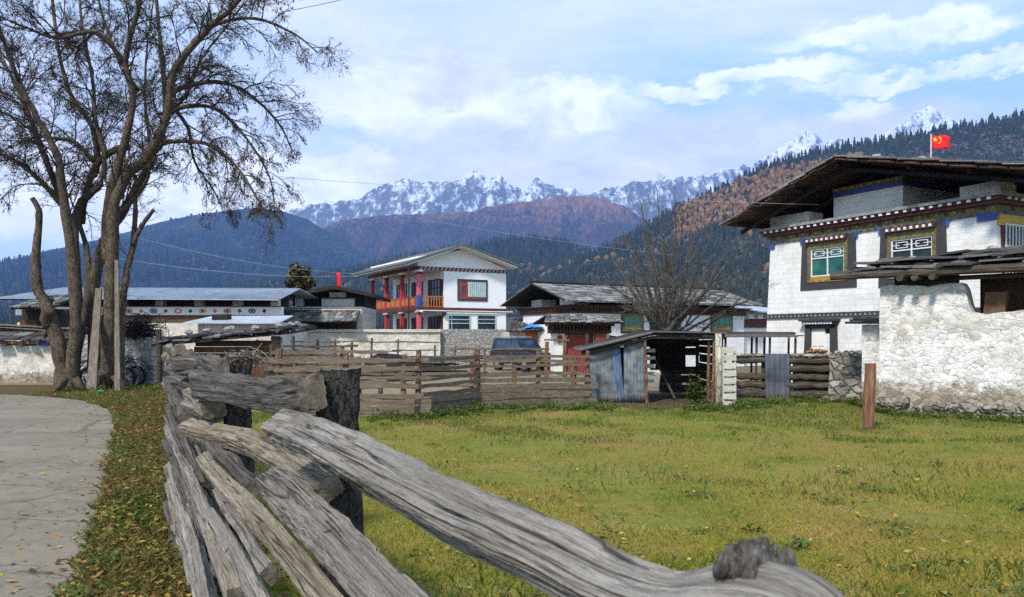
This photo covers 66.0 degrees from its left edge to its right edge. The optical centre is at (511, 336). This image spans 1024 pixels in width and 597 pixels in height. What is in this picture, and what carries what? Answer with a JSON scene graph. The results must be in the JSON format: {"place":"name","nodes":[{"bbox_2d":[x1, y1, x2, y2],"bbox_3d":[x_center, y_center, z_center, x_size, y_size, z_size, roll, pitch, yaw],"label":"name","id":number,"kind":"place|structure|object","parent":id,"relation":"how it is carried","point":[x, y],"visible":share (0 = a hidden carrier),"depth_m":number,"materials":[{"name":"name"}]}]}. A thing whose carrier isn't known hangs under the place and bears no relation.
{"place":"outdoors","nodes":[
{"label":"outdoors","id":0,"kind":"place"},
{"bbox_2d":[9,294,87,344],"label":"shingled barn","id":1,"kind":"structure","parent":0,"point":[31,311],"depth_m":35.70,"materials":[{"name":"grey wood"}]},
{"bbox_2d":[0,394,114,596],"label":"road","id":2,"kind":"structure","parent":0,"point":[32,420],"depth_m":9.08,"materials":[{"name":"grey concrete"}]},
{"bbox_2d":[0,383,275,596],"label":"verge","id":3,"kind":"structure","parent":0,"point":[126,594],"depth_m":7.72,"materials":[{"name":"green plant"}]},
{"bbox_2d":[0,0,152,392],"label":"bare tree","id":4,"kind":"object","parent":3,"relation":"on","point":[66,359],"visible":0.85,"depth_m":24.61,"materials":[{"name":"brown plant"}]},
{"bbox_2d":[86,288,102,390],"bbox_3d":[-12.922,0.082,24.443,0.308,3.236,1.061,0,0,-15],"label":"propped plank","id":5,"kind":"object","parent":3,"relation":"on","point":[92,377],"visible":0.91,"depth_m":24.39,"materials":[{"name":"grey wood"}]},
{"bbox_2d":[80,360,140,386],"bbox_3d":[-13.345,1.162,26.000,2.300,1.080,0.728,0,0,8],"label":"motorbike","id":6,"kind":"object","parent":3,"relation":"on","point":[131,370],"visible":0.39,"depth_m":25.87,"materials":[{"name":"rubber"}]},
{"bbox_2d":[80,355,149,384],"bbox_3d":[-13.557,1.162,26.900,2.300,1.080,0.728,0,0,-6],"label":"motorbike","id":7,"kind":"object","parent":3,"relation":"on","point":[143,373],"visible":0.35,"depth_m":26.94,"materials":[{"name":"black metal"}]},
{"bbox_2d":[114,260,120,390],"bbox_3d":[-12.185,-0.353,24.343,0.183,4.106,0.922,0,0,-28],"label":"propped plank","id":8,"kind":"object","parent":3,"relation":"on","point":[117,375],"visible":0.93,"depth_m":24.28,"materials":[{"name":"grey wood"}]},
{"bbox_2d":[156,329,161,385],"bbox_3d":[-11.717,0.775,26.180,0.214,2.054,0.197,0,0,0],"label":"wooden post","id":9,"kind":"object","parent":3,"relation":"on","point":[158,357],"visible":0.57,"depth_m":26.10,"materials":[{"name":"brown wood"}]},
{"bbox_2d":[48,381,300,595],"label":"fence foot weeds","id":10,"kind":"object","parent":3,"relation":"on","point":[161,385],"visible":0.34,"depth_m":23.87,"materials":[{"name":"green plant"}]},
{"bbox_2d":[0,0,353,389],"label":"bare tree","id":11,"kind":"object","parent":3,"relation":"on","point":[113,215],"visible":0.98,"depth_m":24.83,"materials":[{"name":"brown plant"}]},
{"bbox_2d":[161,343,844,596],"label":"split rail fence","id":12,"kind":"object","parent":3,"relation":"on","point":[215,490],"visible":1,"depth_m":2.27,"materials":[{"name":"grey wood"}]},
{"bbox_2d":[224,343,272,368],"bbox_3d":[-2.030,0.171,6.002,0.387,0.254,0.257,0,0,-10],"label":"twig tangle","id":13,"kind":"object","parent":12,"relation":"on","point":[252,353],"visible":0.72,"depth_m":5.99,"materials":[{"name":"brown wood"}]},
{"bbox_2d":[0,208,378,305],"bbox_3d":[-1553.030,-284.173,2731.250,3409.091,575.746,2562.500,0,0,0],"label":"hill","id":14,"kind":"structure","parent":0,"point":[298,224],"depth_m":3189.08,"materials":[{"name":"green plant"}]},
{"bbox_2d":[0,218,370,309],"bbox_3d":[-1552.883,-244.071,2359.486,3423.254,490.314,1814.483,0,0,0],"label":"hill conifers","id":15,"kind":"object","parent":14,"relation":"on","point":[56,258],"visible":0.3,"depth_m":2596.76,"materials":[{"name":"green plant"}]},
{"bbox_2d":[4,206,376,304],"bbox_3d":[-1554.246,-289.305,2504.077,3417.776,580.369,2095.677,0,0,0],"label":"hill scrub","id":16,"kind":"object","parent":14,"relation":"on","point":[188,261],"visible":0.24,"depth_m":3143.46,"materials":[{"name":"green plant"}]},
{"bbox_2d":[85,223,354,273],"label":"overhead cable","id":17,"kind":"object","parent":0,"point":[228,258],"visible":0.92,"depth_m":46.23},
{"bbox_2d":[119,258,356,276],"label":"overhead cable","id":18,"kind":"object","parent":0,"point":[241,273],"visible":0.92,"depth_m":48.92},
{"bbox_2d":[281,0,339,11],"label":"overhead cable","id":19,"kind":"object","parent":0,"point":[314,5],"visible":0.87,"depth_m":31.01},
{"bbox_2d":[0,363,760,410],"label":"yard","id":20,"kind":"structure","parent":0,"point":[653,387],"depth_m":28.70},
{"bbox_2d":[0,327,68,382],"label":"painted wall","id":21,"kind":"structure","parent":20,"relation":"on","point":[20,362],"depth_m":29.27,"materials":[{"name":"paint"}]},
{"bbox_2d":[0,324,68,344],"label":"board stack","id":22,"kind":"object","parent":21,"relation":"on","point":[18,327],"visible":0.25,"depth_m":29.85,"materials":[{"name":"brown wood"}]},
{"bbox_2d":[80,335,166,384],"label":"grey wall","id":23,"kind":"structure","parent":20,"relation":"on","point":[143,350],"depth_m":27.31,"materials":[{"name":"stone"}]},
{"bbox_2d":[125,311,176,341],"bbox_3d":[-13.093,-0.320,27.543,2.489,1.124,1.604,0,0,0],"label":"brush pile","id":24,"kind":"object","parent":23,"relation":"on","point":[135,328],"visible":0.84,"depth_m":27.42,"materials":[{"name":"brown wood"}]},
{"bbox_2d":[0,287,316,350],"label":"house","id":25,"kind":"structure","parent":20,"relation":"on","point":[182,305],"depth_m":43.00,"materials":[{"name":"white paint"}]},
{"bbox_2d":[149,324,316,377],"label":"plank shed","id":26,"kind":"structure","parent":20,"relation":"on","point":[212,339],"depth_m":24.88,"materials":[{"name":"grey wood"}]},
{"bbox_2d":[251,325,259,330],"bbox_3d":[-8.054,-0.275,24.770,0.265,0.203,0.225,0,0,31],"label":"roof stone","id":27,"kind":"object","parent":26,"relation":"on","point":[255,328],"visible":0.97,"depth_m":24.71,"materials":[{"name":"grey stone"}]},
{"bbox_2d":[275,323,283,328],"bbox_3d":[-7.333,-0.344,24.850,0.221,0.192,0.223,0,0,12],"label":"roof stone","id":28,"kind":"object","parent":26,"relation":"on","point":[279,325],"visible":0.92,"depth_m":24.80,"materials":[{"name":"grey stone"}]},
{"bbox_2d":[183,316,296,365],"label":"tool shed","id":29,"kind":"structure","parent":20,"relation":"on","point":[242,322],"depth_m":35.97,"materials":[{"name":"metal"}]},
{"bbox_2d":[212,314,231,319],"bbox_3d":[-13.526,-0.930,36.723,0.753,0.273,0.534,0,0,1],"label":"wooden box","id":30,"kind":"object","parent":29,"relation":"on","point":[221,316],"visible":1,"depth_m":36.48,"materials":[{"name":"wood"}]},
{"bbox_2d":[264,363,315,377],"bbox_3d":[-6.750,1.173,24.107,1.671,1.004,0.577,0,0,-8],"label":"timber stack","id":31,"kind":"object","parent":20,"relation":"on","point":[283,373],"visible":0.11,"depth_m":23.85,"materials":[{"name":"brown wood"}]},
{"bbox_2d":[251,337,357,372],"bbox_3d":[-7.927,0.900,30.254,3.977,1.803,0.478,0,0,-10],"label":"board fence","id":32,"kind":"object","parent":20,"relation":"on","point":[317,346],"visible":0.2,"depth_m":30.37,"materials":[{"name":"brown wood"}]},
{"bbox_2d":[261,344,387,393],"bbox_3d":[-4.940,1.001,21.044,3.407,1.602,0.621,0,0,3],"label":"board fence","id":33,"kind":"object","parent":20,"relation":"on","point":[310,356],"visible":0.48,"depth_m":20.94,"materials":[{"name":"brown wood"}]},
{"bbox_2d":[282,285,389,332],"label":"flagged house","id":34,"kind":"structure","parent":20,"relation":"on","point":[334,307],"depth_m":50.10,"materials":[{"name":"grey wood"}]},
{"bbox_2d":[336,273,340,286],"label":"flag","id":35,"kind":"object","parent":34,"relation":"attached to","point":[338,280],"visible":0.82,"depth_m":50.99,"materials":[{"name":"red fabric"}]},
{"bbox_2d":[291,336,438,362],"bbox_3d":[-7.056,0.875,37.699,7.115,1.852,0.719,0,0,0],"label":"board fence","id":36,"kind":"object","parent":20,"relation":"on","point":[372,342],"visible":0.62,"depth_m":37.67,"materials":[{"name":"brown wood"}]},
{"bbox_2d":[308,329,440,363],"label":"yard wall","id":37,"kind":"structure","parent":20,"relation":"on","point":[380,335],"depth_m":49.31,"materials":[{"name":"white paint"}]},
{"bbox_2d":[362,354,415,381],"bbox_3d":[-4.776,1.170,30.467,2.412,1.059,1.265,0,0,0],"label":"covered heap","id":38,"kind":"object","parent":20,"relation":"on","point":[391,356],"visible":0.41,"depth_m":30.14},
{"bbox_2d":[285,354,577,393],"bbox_3d":[-2.192,1.149,22.459,8.310,1.306,0.505,0,0,-9],"label":"board fence","id":39,"kind":"object","parent":20,"relation":"on","point":[471,361],"visible":0.41,"depth_m":22.72,"materials":[{"name":"brown wood"}]},
{"bbox_2d":[407,356,468,372],"bbox_3d":[-3.619,1.234,34.047,3.530,0.848,1.077,0,0,-12],"label":"timber heap","id":40,"kind":"object","parent":20,"relation":"on","point":[436,364],"visible":0.3,"depth_m":34.05,"materials":[{"name":"brown wood"}]},
{"bbox_2d":[438,329,506,362],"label":"stone wall","id":41,"kind":"structure","parent":20,"relation":"on","point":[469,338],"depth_m":50.62,"materials":[{"name":"grey stone"}]},
{"bbox_2d":[449,344,549,371],"bbox_3d":[-0.590,1.075,36.462,4.660,1.453,0.177,0,0,0],"label":"board fence","id":42,"kind":"object","parent":20,"relation":"on","point":[484,349],"visible":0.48,"depth_m":36.39,"materials":[{"name":"brown wood"}]},
{"bbox_2d":[490,336,550,371],"bbox_3d":[0.476,0.836,39.493,1.505,1.720,3.457,0,0,-40],"label":"parked car","id":43,"kind":"object","parent":20,"relation":"on","point":[515,342],"visible":0.51,"depth_m":39.12,"materials":[{"name":"paint"}]},
{"bbox_2d":[501,317,543,367],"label":"outbuilding","id":44,"kind":"structure","parent":20,"relation":"on","point":[516,327],"depth_m":43.09,"materials":[{"name":"grey stone"}]},
{"bbox_2d":[524,322,541,327],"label":"tarpaulin","id":45,"kind":"object","parent":44,"relation":"on","point":[530,325],"visible":0.36,"depth_m":42.74,"materials":[{"name":"blue plastic"}]},
{"bbox_2d":[544,336,568,377],"bbox_3d":[1.851,0.874,32.986,1.083,1.855,0.211,0,0,0],"label":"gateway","id":46,"kind":"object","parent":20,"relation":"on","point":[564,340],"visible":0.6,"depth_m":32.93,"materials":[{"name":"brown wood"}]},
{"bbox_2d":[533,314,623,374],"bbox_3d":[2.939,0.364,35.683,3.599,2.790,2.669,0,0,-10],"label":"gatehouse","id":47,"kind":"object","parent":20,"relation":"on","point":[575,329],"visible":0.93,"depth_m":35.14,"materials":[{"name":"grey paint"}]},
{"bbox_2d":[567,336,577,371],"bbox_3d":[2.716,0.799,35.332,0.520,1.702,0.078,0,0,-10],"label":"door","id":48,"kind":"structure","parent":47,"relation":"in","point":[573,340],"depth_m":35.30,"materials":[{"name":"red paint"}]},
{"bbox_2d":[578,336,589,371],"bbox_3d":[3.245,0.799,35.424,0.520,1.702,0.078,0,0,-10],"label":"door","id":49,"kind":"structure","parent":47,"relation":"in","point":[581,339],"depth_m":35.39,"materials":[{"name":"red paint"}]},
{"bbox_2d":[609,335,660,372],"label":"courtyard wall","id":50,"kind":"structure","parent":20,"relation":"on","point":[648,362],"depth_m":36.63,"materials":[{"name":"white paint"}]},
{"bbox_2d":[573,330,730,403],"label":"cattle shed","id":51,"kind":"structure","parent":20,"relation":"on","point":[621,374],"depth_m":20.25,"materials":[{"name":"grey wood"}]},
{"bbox_2d":[587,171,778,392],"bbox_3d":[5.507,-1.653,24.419,6.364,6.976,3.544,0,0,0],"label":"bare tree","id":52,"kind":"object","parent":20,"relation":"on","point":[658,315],"visible":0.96,"depth_m":24.09,"materials":[{"name":"brown plant"}]},
{"bbox_2d":[722,332,803,393],"bbox_3d":[7.396,0.768,23.998,2.644,1.865,1.602,0,0,10],"label":"pole shelter","id":53,"kind":"object","parent":20,"relation":"on","point":[764,335],"visible":0.53,"depth_m":23.56,"materials":[{"name":"grey wood"}]},
{"bbox_2d":[3,340,792,443],"bbox_3d":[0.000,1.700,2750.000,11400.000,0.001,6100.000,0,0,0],"label":"ground","id":54,"kind":"structure","parent":0,"point":[743,369],"depth_m":38.74,"materials":[{"name":"brown soil"}]},
{"bbox_2d":[283,263,316,290],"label":"round tree","id":55,"kind":"object","parent":54,"relation":"on","point":[302,283],"visible":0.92,"depth_m":61.51,"materials":[{"name":"green plant"}]},
{"bbox_2d":[500,280,767,368],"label":"shingled house","id":56,"kind":"structure","parent":54,"relation":"on","point":[535,299],"depth_m":43.52,"materials":[{"name":"grey wood"}]},
{"bbox_2d":[621,314,643,332],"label":"window","id":57,"kind":"structure","parent":56,"relation":"in","point":[625,328],"depth_m":41.65,"materials":[{"name":"green glass"}]},
{"bbox_2d":[710,315,732,331],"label":"window","id":58,"kind":"structure","parent":56,"relation":"in","point":[728,323],"depth_m":44.78,"materials":[{"name":"green paint"}]},
{"bbox_2d":[719,155,1023,382],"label":"farmhouse","id":59,"kind":"object","parent":54,"relation":"on","point":[868,208],"visible":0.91,"depth_m":24.84,"materials":[{"name":"white paint"}]},
{"bbox_2d":[798,318,840,353],"bbox_3d":[10.076,0.704,25.841,0.350,2.592,1.441,0,0,-28],"label":"doorway","id":60,"kind":"structure","parent":59,"relation":"in","point":[816,330],"depth_m":25.86,"materials":[{"name":"grey paint"}]},
{"bbox_2d":[800,233,856,290],"bbox_3d":[10.249,-2.423,25.720,0.250,1.709,2.226,0,0,-28],"label":"window","id":61,"kind":"structure","parent":59,"relation":"in","point":[820,257],"depth_m":25.75,"materials":[{"name":"teal glass"}]},
{"bbox_2d":[878,220,946,287],"bbox_3d":[11.654,-2.391,23.073,0.250,1.772,2.204,0,0,-28],"label":"window","id":62,"kind":"structure","parent":59,"relation":"in","point":[927,239],"depth_m":23.06,"materials":[{"name":"grey paint"}]},
{"bbox_2d":[930,135,949,156],"bbox_3d":[13.323,-5.889,24.493,0.638,0.842,0.082,0,0,-4],"label":"flag","id":63,"kind":"object","parent":59,"relation":"attached to","point":[940,142],"visible":0.98,"depth_m":24.50,"materials":[{"name":"red fabric"}]},
{"bbox_2d":[1000,222,1023,272],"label":"window","id":64,"kind":"structure","parent":59,"relation":"in","point":[1013,235],"depth_m":21.19,"materials":[{"name":"white paint"}]},
{"bbox_2d":[351,244,519,332],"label":"house","id":65,"kind":"structure","parent":0,"point":[461,286],"depth_m":58.27,"materials":[{"name":"white paint"}]},
{"bbox_2d":[396,318,406,328],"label":"window","id":66,"kind":"structure","parent":65,"relation":"in","point":[397,320],"depth_m":64.52,"materials":[{"name":"grey glass"}]},
{"bbox_2d":[396,284,406,308],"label":"window","id":67,"kind":"structure","parent":65,"relation":"in","point":[405,285],"depth_m":64.52,"materials":[{"name":"grey glass"}]},
{"bbox_2d":[411,318,422,328],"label":"window","id":68,"kind":"structure","parent":65,"relation":"in","point":[413,320],"depth_m":61.65,"materials":[{"name":"grey glass"}]},
{"bbox_2d":[411,281,422,296],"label":"window","id":69,"kind":"structure","parent":65,"relation":"in","point":[413,285],"depth_m":61.65,"materials":[{"name":"grey glass"}]},
{"bbox_2d":[428,317,439,332],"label":"window","id":70,"kind":"structure","parent":65,"relation":"in","point":[432,321],"depth_m":58.52,"materials":[{"name":"grey glass"}]},
{"bbox_2d":[428,279,439,305],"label":"window","id":71,"kind":"structure","parent":65,"relation":"in","point":[433,285],"depth_m":58.44,"materials":[{"name":"grey glass"}]},
{"bbox_2d":[438,315,442,328],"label":"door","id":72,"kind":"structure","parent":65,"relation":"in","point":[441,317],"depth_m":57.20,"materials":[{"name":"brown wood"}]},
{"bbox_2d":[440,279,442,305],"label":"door","id":73,"kind":"structure","parent":65,"relation":"in","point":[441,280],"depth_m":57.20,"materials":[{"name":"brown wood"}]},
{"bbox_2d":[448,315,470,328],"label":"window","id":74,"kind":"structure","parent":65,"relation":"in","point":[454,321],"depth_m":57.58,"materials":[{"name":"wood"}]},
{"bbox_2d":[457,279,487,300],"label":"window","id":75,"kind":"structure","parent":65,"relation":"in","point":[467,289],"depth_m":58.03,"materials":[{"name":"grey paint"}]},
{"bbox_2d":[477,315,495,329],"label":"window","id":76,"kind":"structure","parent":65,"relation":"in","point":[484,322],"depth_m":58.67,"materials":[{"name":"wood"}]},
{"bbox_2d":[518,254,647,269],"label":"overhead cable","id":77,"kind":"object","parent":65,"relation":"attached to","point":[577,265],"visible":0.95,"depth_m":51.59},
{"bbox_2d":[324,242,579,328],"bbox_3d":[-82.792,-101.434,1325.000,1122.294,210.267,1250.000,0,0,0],"label":"forest hill","id":78,"kind":"structure","parent":0,"point":[537,250],"depth_m":1523.07,"materials":[{"name":"green plant"}]},
{"bbox_2d":[3,236,586,316],"bbox_3d":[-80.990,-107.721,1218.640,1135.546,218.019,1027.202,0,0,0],"label":"forest hill scrub","id":79,"kind":"object","parent":78,"relation":"on","point":[515,285],"visible":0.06,"depth_m":1280.17,"materials":[{"name":"green plant"}]},
{"bbox_2d":[0,233,592,328],"bbox_3d":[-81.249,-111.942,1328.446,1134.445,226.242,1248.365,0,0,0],"label":"forest hill conifers","id":80,"kind":"object","parent":78,"relation":"on","point":[11,317],"visible":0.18,"depth_m":1480.15,"materials":[{"name":"green plant"}]},
{"bbox_2d":[324,195,650,261],"bbox_3d":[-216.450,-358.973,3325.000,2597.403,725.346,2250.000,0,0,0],"label":"brown mountain","id":81,"kind":"structure","parent":0,"point":[582,220],"depth_m":3853.49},
{"bbox_2d":[324,200,680,255],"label":"overhead cable","id":82,"kind":"object","parent":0,"point":[489,230],"visible":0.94,"depth_m":41.74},
{"bbox_2d":[0,0,1023,260],"label":"sky","id":83,"kind":"structure","parent":0,"point":[587,96],"materials":[{"name":"blue"}]},
{"bbox_2d":[263,175,818,204],"bbox_3d":[0.195,-5.265,28.000,20.270,1.821,0.014,0,0,11],"label":"overhead cable","id":84,"kind":"object","parent":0,"point":[550,194],"visible":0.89,"depth_m":27.76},
{"bbox_2d":[218,398,1023,596],"bbox_3d":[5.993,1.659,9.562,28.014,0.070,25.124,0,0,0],"label":"field","id":85,"kind":"structure","parent":0,"point":[646,519],"depth_m":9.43,"materials":[{"name":"green plant"}]},
{"bbox_2d":[266,348,598,416],"bbox_3d":[-1.315,1.024,17.589,7.928,1.555,1.897,0,0,-21],"label":"board fence","id":86,"kind":"object","parent":85,"relation":"on","point":[538,391],"visible":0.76,"depth_m":17.85,"materials":[{"name":"brown wood"}]},
{"bbox_2d":[217,399,1023,443],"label":"green grass","id":87,"kind":"structure","parent":85,"relation":"on","point":[835,417],"depth_m":15.52,"materials":[{"name":"green plant"}]},
{"bbox_2d":[222,400,1023,596],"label":"green tufts","id":88,"kind":"object","parent":85,"relation":"on","point":[712,556],"visible":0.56,"depth_m":8.07,"materials":[{"name":"green plant"}]},
{"bbox_2d":[589,393,710,410],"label":"bare earth","id":89,"kind":"structure","parent":85,"relation":"on","point":[658,398],"depth_m":20.60,"materials":[{"name":"brown soil"}]},
{"bbox_2d":[683,369,705,403],"bbox_3d":[4.586,1.254,19.799,0.627,0.878,0.396,0,0,0],"label":"nettle clump","id":90,"kind":"object","parent":89,"relation":"on","point":[700,391],"visible":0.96,"depth_m":19.76,"materials":[{"name":"green plant"}]},
{"bbox_2d":[366,391,1023,424],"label":"grass strip","id":91,"kind":"object","parent":85,"relation":"on","point":[737,403],"visible":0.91,"depth_m":18.07,"materials":[{"name":"green plant"}]},
{"bbox_2d":[715,333,722,405],"bbox_3d":[4.962,0.860,18.930,0.190,1.884,0.190,0,0,0],"label":"pale post","id":92,"kind":"object","parent":85,"relation":"on","point":[719,369],"visible":0.79,"depth_m":18.86,"materials":[{"name":"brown wood"}]},
{"bbox_2d":[722,347,736,406],"bbox_3d":[5.206,1.001,18.918,0.365,1.514,0.090,0,0,-4],"label":"slatted panel","id":93,"kind":"object","parent":85,"relation":"on","point":[729,372],"visible":0.87,"depth_m":18.88,"materials":[{"name":"white wood"}]},
{"bbox_2d":[732,353,829,397],"bbox_3d":[7.437,1.121,21.752,2.672,1.358,0.325,0,0,14],"label":"log fence","id":94,"kind":"object","parent":85,"relation":"on","point":[794,358],"visible":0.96,"depth_m":21.56,"materials":[{"name":"brown wood"}]},
{"bbox_2d":[765,354,788,397],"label":"sheet gate","id":95,"kind":"structure","parent":94,"relation":"attached to","point":[776,372],"depth_m":21.67,"materials":[{"name":"grey metal"}]},
{"bbox_2d":[792,347,832,398],"bbox_3d":[8.475,1.055,21.937,1.153,1.554,0.600,0,0,0],"label":"firewood heap","id":96,"kind":"object","parent":85,"relation":"on","point":[817,351],"visible":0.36,"depth_m":21.69,"materials":[{"name":"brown wood"}]},
{"bbox_2d":[823,350,861,401],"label":"rubble wall","id":97,"kind":"structure","parent":85,"relation":"on","point":[845,375],"depth_m":20.86,"materials":[{"name":"stone"}]},
{"bbox_2d":[845,317,879,404],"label":"gate pillar","id":98,"kind":"structure","parent":85,"relation":"on","point":[870,341],"depth_m":19.29,"materials":[{"name":"white paint"}]},
{"bbox_2d":[861,363,875,428],"bbox_3d":[6.583,1.169,14.544,0.238,1.363,0.236,1,0,0],"label":"field post","id":99,"kind":"object","parent":85,"relation":"on","point":[868,409],"visible":0.89,"depth_m":14.46,"materials":[{"name":"brown wood"}]},
{"bbox_2d":[875,283,1023,417],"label":"garden wall","id":100,"kind":"structure","parent":85,"relation":"on","point":[947,348],"depth_m":17.37,"materials":[{"name":"stone"}]},
{"bbox_2d":[830,245,1023,312],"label":"canopy","id":101,"kind":"object","parent":100,"relation":"on","point":[952,267],"visible":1,"depth_m":17.57,"materials":[{"name":"grey wood"}]},
{"bbox_2d":[983,291,1009,313],"bbox_3d":[10.593,-0.718,17.263,0.489,0.567,0.530,0,0,40],"label":"wooden crate","id":102,"kind":"object","parent":100,"relation":"on","point":[996,302],"visible":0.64,"depth_m":17.07,"materials":[{"name":"brown wood"}]},
{"bbox_2d":[284,106,968,228],"bbox_3d":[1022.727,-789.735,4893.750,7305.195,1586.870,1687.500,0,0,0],"label":"snow mountains","id":103,"kind":"structure","parent":0,"point":[402,198],"depth_m":5354.22,"materials":[{"name":"white snow"}]},
{"bbox_2d":[506,117,1023,331],"bbox_3d":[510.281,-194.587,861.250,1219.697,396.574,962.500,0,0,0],"label":"hill","id":104,"kind":"structure","parent":0,"point":[509,320],"depth_m":1094.36,"materials":[{"name":"green plant"}]},
{"bbox_2d":[715,193,725,199],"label":"larch tree","id":105,"kind":"object","parent":104,"relation":"on","point":[718,196],"visible":0.6,"depth_m":1098.12,"materials":[{"name":"brown plant"}]},
{"bbox_2d":[506,114,1023,315],"bbox_3d":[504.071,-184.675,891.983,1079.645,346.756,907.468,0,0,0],"label":"hillside scrub","id":106,"kind":"object","parent":104,"relation":"on","point":[992,150],"visible":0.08,"depth_m":1067.63,"materials":[{"name":"brown plant"}]},
{"bbox_2d":[507,108,1023,316],"bbox_3d":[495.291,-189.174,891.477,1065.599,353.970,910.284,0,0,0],"label":"hillside conifers","id":107,"kind":"object","parent":104,"relation":"on","point":[882,146],"visible":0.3,"depth_m":1038.74,"materials":[{"name":"plant"}]},
{"bbox_2d":[672,151,863,241],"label":"larch wood","id":108,"kind":"object","parent":104,"relation":"on","point":[771,180],"visible":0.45,"depth_m":1081.25,"materials":[{"name":"brown plant"}]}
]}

